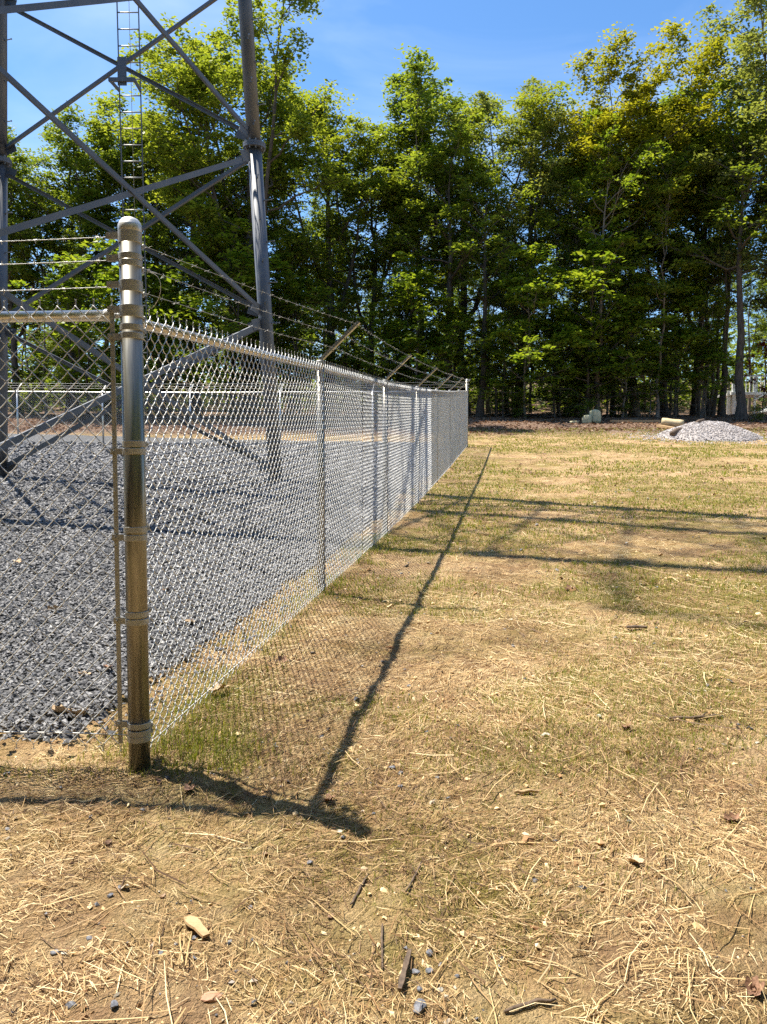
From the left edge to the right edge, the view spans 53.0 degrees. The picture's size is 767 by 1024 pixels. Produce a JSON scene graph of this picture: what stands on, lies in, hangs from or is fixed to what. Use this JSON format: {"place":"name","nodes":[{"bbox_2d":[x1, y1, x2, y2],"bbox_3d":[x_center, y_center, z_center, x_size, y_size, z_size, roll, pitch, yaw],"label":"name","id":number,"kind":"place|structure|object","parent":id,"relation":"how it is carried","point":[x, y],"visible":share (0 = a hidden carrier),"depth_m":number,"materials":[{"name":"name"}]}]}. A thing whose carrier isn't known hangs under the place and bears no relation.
{"place":"outdoors","nodes":[
{"label":"outdoors","id":0,"kind":"place"},
{"bbox_2d":[0,382,766,1023],"bbox_3d":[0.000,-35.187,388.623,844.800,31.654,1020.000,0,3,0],"label":"ground","id":1,"kind":"structure","parent":0,"point":[716,904],"depth_m":2.73,"materials":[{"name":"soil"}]},
{"bbox_2d":[8,236,48,411],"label":"tree","id":2,"kind":"object","parent":1,"relation":"on","point":[19,325],"visible":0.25,"depth_m":40.78,"materials":[{"name":"green plant"}]},
{"bbox_2d":[8,172,77,415],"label":"tree","id":3,"kind":"object","parent":1,"relation":"on","point":[28,254],"visible":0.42,"depth_m":39.73,"materials":[{"name":"green plant"}]},
{"bbox_2d":[8,356,93,415],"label":"shrub","id":4,"kind":"object","parent":1,"relation":"on","point":[33,367],"visible":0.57,"depth_m":40.93,"materials":[{"name":"green plant"}]},
{"bbox_2d":[7,120,105,415],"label":"tree","id":5,"kind":"object","parent":1,"relation":"on","point":[18,159],"visible":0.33,"depth_m":39.83,"materials":[{"name":"green plant"}]},
{"bbox_2d":[0,235,125,751],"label":"chain link fence","id":6,"kind":"object","parent":1,"relation":"on","point":[54,316],"visible":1,"depth_m":3.02,"materials":[{"name":"metal"}]},
{"bbox_2d":[8,251,120,420],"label":"sapling","id":7,"kind":"object","parent":1,"relation":"on","point":[80,292],"visible":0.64,"depth_m":36.03,"materials":[{"name":"green plant"}]},
{"bbox_2d":[8,100,137,412],"bbox_3d":[-17.235,-13.191,40.808,8.784,16.672,8.952,1,3,11],"label":"tree","id":8,"kind":"object","parent":1,"relation":"on","point":[67,159],"visible":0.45,"depth_m":39.42,"materials":[{"name":"green plant"}]},
{"bbox_2d":[51,298,101,413],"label":"sapling","id":9,"kind":"object","parent":1,"relation":"on","point":[59,355],"visible":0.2,"depth_m":42.78,"materials":[{"name":"green plant"}]},
{"bbox_2d":[47,199,118,416],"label":"tree","id":10,"kind":"object","parent":1,"relation":"on","point":[68,232],"visible":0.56,"depth_m":39.09,"materials":[{"name":"green plant"}]},
{"bbox_2d":[59,111,163,415],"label":"tree","id":11,"kind":"object","parent":1,"relation":"on","point":[105,157],"visible":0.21,"depth_m":40.23,"materials":[{"name":"green plant"}]},
{"bbox_2d":[56,236,181,415],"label":"sapling","id":12,"kind":"object","parent":1,"relation":"on","point":[113,269],"visible":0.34,"depth_m":36.33,"materials":[{"name":"green plant"}]},
{"bbox_2d":[58,88,245,413],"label":"tree","id":13,"kind":"object","parent":1,"relation":"on","point":[112,224],"visible":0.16,"depth_m":40.38,"materials":[{"name":"green plant"}]},
{"bbox_2d":[121,166,189,414],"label":"tree","id":14,"kind":"object","parent":1,"relation":"on","point":[164,264],"visible":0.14,"depth_m":40.48,"materials":[{"name":"green plant"}]},
{"bbox_2d":[103,274,223,417],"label":"sapling","id":15,"kind":"object","parent":1,"relation":"on","point":[171,289],"visible":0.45,"depth_m":36.94,"materials":[{"name":"green plant"}]},
{"bbox_2d":[147,169,216,413],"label":"tree","id":16,"kind":"object","parent":1,"relation":"on","point":[165,235],"visible":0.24,"depth_m":38.53,"materials":[{"name":"green plant"}]},
{"bbox_2d":[143,275,231,418],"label":"sapling","id":17,"kind":"object","parent":1,"relation":"on","point":[195,344],"visible":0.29,"depth_m":37.50,"materials":[{"name":"green plant"}]},
{"bbox_2d":[80,12,308,416],"bbox_3d":[-9.131,-14.204,39.243,11.347,19.162,12.058,-2,4,-26],"label":"tree","id":18,"kind":"object","parent":1,"relation":"on","point":[204,62],"visible":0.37,"depth_m":37.35,"materials":[{"name":"green plant"}]},
{"bbox_2d":[184,915,209,937],"bbox_3d":[-0.505,1.120,2.079,0.036,0.018,0.130,-2,4,-37],"label":"wood chip","id":19,"kind":"object","parent":1,"relation":"on","point":[196,925],"visible":1,"depth_m":2.07,"materials":[{"name":"beige wood"}]},
{"bbox_2d":[185,171,252,413],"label":"tree","id":20,"kind":"object","parent":1,"relation":"on","point":[220,284],"visible":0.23,"depth_m":39.35,"materials":[{"name":"green plant"}]},
{"bbox_2d":[0,433,441,739],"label":"gravel pad","id":21,"kind":"object","parent":1,"relation":"on","point":[103,715],"visible":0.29,"depth_m":7.53,"materials":[{"name":"gravel"}]},
{"bbox_2d":[0,0,287,482],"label":"lattice tower","id":22,"kind":"structure","parent":21,"relation":"on","point":[254,148],"depth_m":14.53,"materials":[{"name":"metal"}]},
{"bbox_2d":[0,440,442,746],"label":"gravel stones","id":23,"kind":"object","parent":21,"relation":"on","point":[22,636],"visible":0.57,"depth_m":7.66,"materials":[{"name":"grey gravel"}]},
{"bbox_2d":[8,382,441,444],"bbox_3d":[-7.952,-3.288,25.899,21.450,2.445,0.300,0,3,7],"label":"chain link fence","id":24,"kind":"object","parent":1,"relation":"on","point":[103,403],"visible":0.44,"depth_m":25.59,"materials":[{"name":"metal"}]},
{"bbox_2d":[150,218,310,418],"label":"sapling","id":25,"kind":"object","parent":1,"relation":"on","point":[246,260],"visible":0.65,"depth_m":36.03,"materials":[{"name":"green plant"}]},
{"bbox_2d":[103,0,361,417],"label":"tree","id":26,"kind":"object","parent":1,"relation":"on","point":[294,121],"visible":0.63,"depth_m":36.15,"materials":[{"name":"green plant"}]},
{"bbox_2d":[201,370,277,417],"bbox_3d":[-7.521,-5.830,38.972,3.984,2.753,2.992,-2,4,-33],"label":"shrub","id":27,"kind":"object","parent":1,"relation":"on","point":[233,390],"visible":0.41,"depth_m":38.51,"materials":[{"name":"green plant"}]},
{"bbox_2d":[212,279,304,415],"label":"young tree","id":28,"kind":"object","parent":1,"relation":"on","point":[277,311],"visible":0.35,"depth_m":37.46,"materials":[{"name":"green plant"}]},
{"bbox_2d":[106,216,470,772],"bbox_3d":[0.961,-1.550,13.768,0.377,4.140,22.097,1,3,10],"label":"chain link fence","id":29,"kind":"object","parent":1,"relation":"on","point":[135,325],"visible":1,"depth_m":4.19,"materials":[{"name":"metal"}]},
{"bbox_2d":[225,250,366,415],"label":"sapling","id":30,"kind":"object","parent":1,"relation":"on","point":[317,291],"visible":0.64,"depth_m":38.12,"materials":[{"name":"green plant"}]},
{"bbox_2d":[267,201,328,415],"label":"tree","id":31,"kind":"object","parent":1,"relation":"on","point":[294,234],"visible":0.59,"depth_m":38.14,"materials":[{"name":"green plant"}]},
{"bbox_2d":[262,292,333,413],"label":"sapling","id":32,"kind":"object","parent":1,"relation":"on","point":[290,322],"visible":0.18,"depth_m":41.26,"materials":[{"name":"green plant"}]},
{"bbox_2d":[222,91,425,414],"bbox_3d":[-3.259,-13.738,42.429,10.386,17.539,11.036,0,3,-3],"label":"tree","id":33,"kind":"object","parent":1,"relation":"on","point":[328,273],"visible":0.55,"depth_m":39.85,"materials":[{"name":"green plant"}]},
{"bbox_2d":[319,301,367,416],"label":"young tree","id":34,"kind":"object","parent":1,"relation":"on","point":[343,360],"visible":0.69,"depth_m":38.75,"materials":[{"name":"green plant"}]},
{"bbox_2d":[309,346,380,414],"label":"shrub","id":35,"kind":"object","parent":1,"relation":"on","point":[368,375],"visible":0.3,"depth_m":40.29,"materials":[{"name":"green plant"}]},
{"bbox_2d":[336,228,379,411],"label":"tree","id":36,"kind":"object","parent":1,"relation":"on","point":[365,345],"visible":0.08,"depth_m":54.64,"materials":[{"name":"green plant"}]},
{"bbox_2d":[340,347,382,415],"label":"sapling","id":37,"kind":"object","parent":1,"relation":"on","point":[361,369],"visible":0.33,"depth_m":39.22,"materials":[{"name":"green plant"}]},
{"bbox_2d":[304,80,437,411],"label":"tree","id":38,"kind":"object","parent":1,"relation":"on","point":[383,135],"visible":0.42,"depth_m":40.72,"materials":[{"name":"green plant"}]},
{"bbox_2d":[0,550,766,1023],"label":"soil crumbs","id":39,"kind":"object","parent":1,"relation":"on","point":[462,934],"visible":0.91,"depth_m":2.85,"materials":[{"name":"brown soil"}]},
{"bbox_2d":[0,488,766,1023],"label":"scattered pebbles","id":40,"kind":"object","parent":1,"relation":"on","point":[376,784],"visible":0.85,"depth_m":3.09,"materials":[{"name":"grey stone"}]},
{"bbox_2d":[8,306,766,411],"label":"distant wood","id":41,"kind":"object","parent":1,"relation":"on","point":[730,371],"visible":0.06,"depth_m":61.02,"materials":[{"name":"green wood"}]},
{"bbox_2d":[344,301,430,417],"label":"sapling","id":42,"kind":"object","parent":1,"relation":"on","point":[396,323],"visible":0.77,"depth_m":38.08,"materials":[{"name":"green plant"}]},
{"bbox_2d":[8,412,766,436],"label":"leaf litter","id":43,"kind":"object","parent":1,"relation":"on","point":[562,421],"visible":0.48,"depth_m":33.45,"materials":[{"name":"brown plant"}]},
{"bbox_2d":[19,422,766,917],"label":"fallen leaves","id":44,"kind":"object","parent":1,"relation":"on","point":[473,624],"visible":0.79,"depth_m":7.64,"materials":[{"name":"brown plant"}]},
{"bbox_2d":[365,216,434,415],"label":"tree","id":45,"kind":"object","parent":1,"relation":"on","point":[412,243],"visible":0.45,"depth_m":40.01,"materials":[{"name":"green plant"}]},
{"bbox_2d":[363,278,439,414],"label":"sapling","id":46,"kind":"object","parent":1,"relation":"on","point":[395,311],"visible":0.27,"depth_m":40.05,"materials":[{"name":"green plant"}]},
{"bbox_2d":[398,948,411,990],"bbox_3d":[0.054,1.149,1.933,0.017,0.023,0.131,1,3,13],"label":"bark strip","id":47,"kind":"object","parent":1,"relation":"on","point":[402,976],"visible":1,"depth_m":1.92,"materials":[{"name":"brown wood"}]},
{"bbox_2d":[370,152,453,416],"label":"tree","id":48,"kind":"object","parent":1,"relation":"on","point":[410,229],"visible":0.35,"depth_m":39.46,"materials":[{"name":"green plant"}]},
{"bbox_2d":[391,307,437,415],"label":"sapling","id":49,"kind":"object","parent":1,"relation":"on","point":[409,320],"visible":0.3,"depth_m":39.59,"materials":[{"name":"green plant"}]},
{"bbox_2d":[355,250,475,415],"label":"sapling","id":50,"kind":"object","parent":1,"relation":"on","point":[421,275],"visible":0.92,"depth_m":37.26,"materials":[{"name":"green plant"}]},
{"bbox_2d":[361,43,495,412],"bbox_3d":[2.008,-14.774,42.038,6.739,19.724,10.123,1,4,23],"label":"tree","id":51,"kind":"object","parent":1,"relation":"on","point":[420,92],"visible":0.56,"depth_m":38.92,"materials":[{"name":"green plant"}]},
{"bbox_2d":[410,322,472,401],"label":"sapling","id":52,"kind":"object","parent":1,"relation":"on","point":[442,360],"visible":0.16,"depth_m":40.46,"materials":[{"name":"green plant"}]},
{"bbox_2d":[379,77,509,394],"bbox_3d":[3.365,-12.543,38.698,6.521,15.970,6.153,1,4,22],"label":"tree","id":53,"kind":"object","parent":1,"relation":"on","point":[461,136],"visible":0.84,"depth_m":37.81,"materials":[{"name":"green plant"}]},
{"bbox_2d":[410,296,494,414],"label":"sapling","id":54,"kind":"object","parent":1,"relation":"on","point":[455,324],"visible":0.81,"depth_m":37.78,"materials":[{"name":"green plant"}]},
{"bbox_2d":[417,145,491,381],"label":"tree","id":55,"kind":"object","parent":1,"relation":"on","point":[443,193],"visible":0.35,"depth_m":39.65,"materials":[{"name":"green plant"}]},
{"bbox_2d":[352,78,583,413],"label":"tree","id":56,"kind":"object","parent":1,"relation":"on","point":[523,130],"visible":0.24,"depth_m":40.47,"materials":[{"name":"green plant"}]},
{"bbox_2d":[440,227,511,413],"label":"tree","id":57,"kind":"object","parent":1,"relation":"on","point":[487,405],"visible":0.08,"depth_m":51.61,"materials":[{"name":"green plant"}]},
{"bbox_2d":[463,323,496,396],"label":"young tree","id":58,"kind":"object","parent":1,"relation":"on","point":[475,342],"visible":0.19,"depth_m":43.16,"materials":[{"name":"green plant"}]},
{"bbox_2d":[434,140,541,416],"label":"tree","id":59,"kind":"object","parent":1,"relation":"on","point":[489,184],"visible":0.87,"depth_m":37.61,"materials":[{"name":"green plant"}]},
{"bbox_2d":[464,316,519,416],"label":"young tree","id":60,"kind":"object","parent":1,"relation":"on","point":[488,354],"visible":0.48,"depth_m":38.25,"materials":[{"name":"green plant"}]},
{"bbox_2d":[469,335,542,417],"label":"sapling","id":61,"kind":"object","parent":1,"relation":"on","point":[502,359],"visible":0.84,"depth_m":37.10,"materials":[{"name":"green plant"}]},
{"bbox_2d":[471,354,552,416],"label":"shrub","id":62,"kind":"object","parent":1,"relation":"on","point":[530,396],"visible":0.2,"depth_m":40.85,"materials":[{"name":"green plant"}]},
{"bbox_2d":[487,369,537,416],"bbox_3d":[6.557,-5.867,38.774,2.681,2.703,3.569,0,3,-2],"label":"shrub","id":63,"kind":"object","parent":1,"relation":"on","point":[509,385],"visible":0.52,"depth_m":38.73,"materials":[{"name":"green plant"}]},
{"bbox_2d":[480,202,548,411],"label":"tree","id":64,"kind":"object","parent":1,"relation":"on","point":[507,238],"visible":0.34,"depth_m":40.01,"materials":[{"name":"green plant"}]},
{"bbox_2d":[431,75,600,415],"bbox_3d":[7.271,-13.907,41.128,8.318,18.140,8.693,2,4,25],"label":"tree","id":65,"kind":"object","parent":1,"relation":"on","point":[551,129],"visible":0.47,"depth_m":39.11,"materials":[{"name":"green plant"}]},
{"bbox_2d":[504,998,556,1012],"bbox_3d":[0.349,1.172,1.832,0.135,0.023,0.013,-1,3,-14],"label":"twig","id":66,"kind":"object","parent":1,"relation":"on","point":[536,1000],"visible":1,"depth_m":1.83,"materials":[{"name":"brown wood"}]},
{"bbox_2d":[477,242,591,418],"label":"sapling","id":67,"kind":"object","parent":1,"relation":"on","point":[528,286],"visible":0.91,"depth_m":36.23,"materials":[{"name":"green plant"}]},
{"bbox_2d":[509,130,605,412],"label":"tree","id":68,"kind":"object","parent":1,"relation":"on","point":[567,176],"visible":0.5,"depth_m":38.64,"materials":[{"name":"green plant"}]},
{"bbox_2d":[517,297,599,418],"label":"sapling","id":69,"kind":"object","parent":1,"relation":"on","point":[555,325],"visible":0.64,"depth_m":36.98,"materials":[{"name":"green plant"}]},
{"bbox_2d":[511,352,610,417],"bbox_3d":[9.261,-6.029,37.812,5.295,3.343,3.977,-3,4,-39],"label":"shrub","id":70,"kind":"object","parent":1,"relation":"on","point":[569,401],"visible":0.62,"depth_m":37.34,"materials":[{"name":"green plant"}]},
{"bbox_2d":[531,304,603,416],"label":"sapling","id":71,"kind":"object","parent":1,"relation":"on","point":[568,375],"visible":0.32,"depth_m":37.45,"materials":[{"name":"green plant"}]},
{"bbox_2d":[536,159,617,415],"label":"tree","id":72,"kind":"object","parent":1,"relation":"on","point":[579,213],"visible":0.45,"depth_m":38.68,"materials":[{"name":"green plant"}]},
{"bbox_2d":[551,371,606,416],"bbox_3d":[9.950,-5.728,38.417,3.249,2.490,2.440,2,4,35],"label":"shrub","id":73,"kind":"object","parent":1,"relation":"on","point":[601,389],"visible":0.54,"depth_m":37.90,"materials":[{"name":"green plant"}]},
{"bbox_2d":[532,290,653,415],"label":"sapling","id":74,"kind":"object","parent":1,"relation":"on","point":[585,311],"visible":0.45,"depth_m":37.28,"materials":[{"name":"green plant"}]},
{"bbox_2d":[507,231,679,419],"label":"sapling","id":75,"kind":"object","parent":1,"relation":"on","point":[593,272],"visible":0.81,"depth_m":36.45,"materials":[{"name":"green plant"}]},
{"bbox_2d":[593,321,633,416],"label":"young tree","id":76,"kind":"object","parent":1,"relation":"on","point":[607,405],"visible":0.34,"depth_m":37.97,"materials":[{"name":"green plant"}]},
{"bbox_2d":[557,106,673,415],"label":"tree","id":77,"kind":"object","parent":1,"relation":"on","point":[602,168],"visible":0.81,"depth_m":36.91,"materials":[{"name":"green plant"}]},
{"bbox_2d":[582,351,652,416],"bbox_3d":[11.905,-6.189,38.363,4.263,3.612,3.202,-3,4,-41],"label":"shrub","id":78,"kind":"object","parent":1,"relation":"on","point":[619,401],"visible":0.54,"depth_m":38.07,"materials":[{"name":"green plant"}]},
{"bbox_2d":[507,21,731,413],"bbox_3d":[12.068,-14.383,41.077,11.185,19.059,10.177,0,3,8],"label":"tree","id":79,"kind":"object","parent":1,"relation":"on","point":[612,61],"visible":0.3,"depth_m":38.06,"materials":[{"name":"green plant"}]},
{"bbox_2d":[595,214,655,416],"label":"tree","id":80,"kind":"object","parent":1,"relation":"on","point":[625,278],"visible":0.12,"depth_m":39.55,"materials":[{"name":"green plant"}]},
{"bbox_2d":[608,218,658,399],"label":"tree","id":81,"kind":"object","parent":1,"relation":"on","point":[629,258],"visible":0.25,"depth_m":39.73,"materials":[{"name":"green plant"}]},
{"bbox_2d":[578,279,693,417],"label":"sapling","id":82,"kind":"object","parent":1,"relation":"on","point":[634,287],"visible":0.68,"depth_m":37.35,"materials":[{"name":"green plant"}]},
{"bbox_2d":[543,17,749,416],"bbox_3d":[13.550,-14.723,40.834,10.746,20.125,11.811,1,3,20],"label":"tree","id":83,"kind":"object","parent":1,"relation":"on","point":[600,123],"visible":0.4,"depth_m":38.08,"materials":[{"name":"green plant"}]},
{"bbox_2d":[623,334,671,416],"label":"sapling","id":84,"kind":"object","parent":1,"relation":"on","point":[655,375],"visible":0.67,"depth_m":37.95,"materials":[{"name":"green plant"}]},
{"bbox_2d":[618,135,706,417],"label":"tree","id":85,"kind":"object","parent":1,"relation":"on","point":[676,170],"visible":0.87,"depth_m":36.87,"materials":[{"name":"green plant"}]},
{"bbox_2d":[647,317,706,417],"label":"sapling","id":86,"kind":"object","parent":1,"relation":"on","point":[673,344],"visible":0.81,"depth_m":37.89,"materials":[{"name":"green plant"}]},
{"bbox_2d":[646,228,712,414],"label":"tree","id":87,"kind":"object","parent":1,"relation":"on","point":[669,275],"visible":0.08,"depth_m":42.40,"materials":[{"name":"green plant"}]},
{"bbox_2d":[596,82,766,415],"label":"tree","id":88,"kind":"object","parent":1,"relation":"on","point":[699,180],"visible":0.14,"depth_m":39.02,"materials":[{"name":"green plant"}]},
{"bbox_2d":[604,81,758,415],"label":"tree","id":89,"kind":"object","parent":1,"relation":"on","point":[665,98],"visible":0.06,"depth_m":41.70,"materials":[{"name":"green plant"}]},
{"bbox_2d":[608,420,766,444],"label":"gravel pile","id":90,"kind":"object","parent":1,"relation":"on","point":[715,431],"visible":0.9,"depth_m":27.57,"materials":[{"name":"gravel"}]},
{"bbox_2d":[621,258,764,416],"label":"sapling","id":91,"kind":"object","parent":1,"relation":"on","point":[689,335],"visible":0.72,"depth_m":37.75,"materials":[{"name":"green plant"}]},
{"bbox_2d":[665,185,737,415],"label":"tree","id":92,"kind":"object","parent":1,"relation":"on","point":[708,408],"visible":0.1,"depth_m":40.30,"materials":[{"name":"green plant"}]},
{"bbox_2d":[672,286,733,417],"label":"young tree","id":93,"kind":"object","parent":1,"relation":"on","point":[708,325],"visible":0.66,"depth_m":37.54,"materials":[{"name":"green plant"}]},
{"bbox_2d":[683,332,734,416],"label":"sapling","id":94,"kind":"object","parent":1,"relation":"on","point":[708,375],"visible":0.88,"depth_m":37.57,"materials":[{"name":"green plant"}]},
{"bbox_2d":[658,73,766,419],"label":"tree","id":95,"kind":"object","parent":1,"relation":"on","point":[744,135],"visible":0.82,"depth_m":36.02,"materials":[{"name":"green plant"}]},
{"bbox_2d":[663,118,766,416],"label":"tree","id":96,"kind":"object","parent":1,"relation":"on","point":[752,218],"visible":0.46,"depth_m":37.90,"materials":[{"name":"green plant"}]},
{"bbox_2d":[690,307,748,396],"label":"sapling","id":97,"kind":"object","parent":1,"relation":"on","point":[729,339],"visible":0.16,"depth_m":44.27,"materials":[{"name":"green plant"}]},
{"bbox_2d":[683,126,766,416],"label":"tree","id":98,"kind":"object","parent":1,"relation":"on","point":[721,410],"visible":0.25,"depth_m":39.04,"materials":[{"name":"green plant"}]},
{"bbox_2d":[690,0,766,419],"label":"tree","id":99,"kind":"object","parent":1,"relation":"on","point":[746,71],"visible":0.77,"depth_m":35.29,"materials":[{"name":"green plant"}]},
{"bbox_2d":[726,375,766,414],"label":"white deck","id":100,"kind":"structure","parent":1,"relation":"on","point":[755,395],"depth_m":46.59,"materials":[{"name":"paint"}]},
{"bbox_2d":[729,270,766,411],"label":"tree","id":101,"kind":"object","parent":1,"relation":"on","point":[761,326],"visible":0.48,"depth_m":52.11,"materials":[{"name":"green plant"}]},
{"bbox_2d":[743,336,766,416],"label":"tree","id":102,"kind":"object","parent":1,"relation":"on","point":[763,344],"visible":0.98,"depth_m":38.17,"materials":[{"name":"green plant"}]},
{"bbox_2d":[745,975,764,1002],"bbox_3d":[0.896,1.156,1.859,0.044,0.025,0.078,2,23,33],"label":"dead leaf","id":103,"kind":"object","parent":1,"relation":"on","point":[754,984],"visible":1,"depth_m":1.87,"materials":[{"name":"brown plant"}]},
{"bbox_2d":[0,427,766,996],"bbox_3d":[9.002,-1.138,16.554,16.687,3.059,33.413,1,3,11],"label":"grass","id":104,"kind":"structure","parent":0,"point":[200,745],"depth_m":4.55,"materials":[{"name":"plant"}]},
{"bbox_2d":[7,0,766,381],"label":"sky","id":105,"kind":"structure","parent":0,"point":[494,46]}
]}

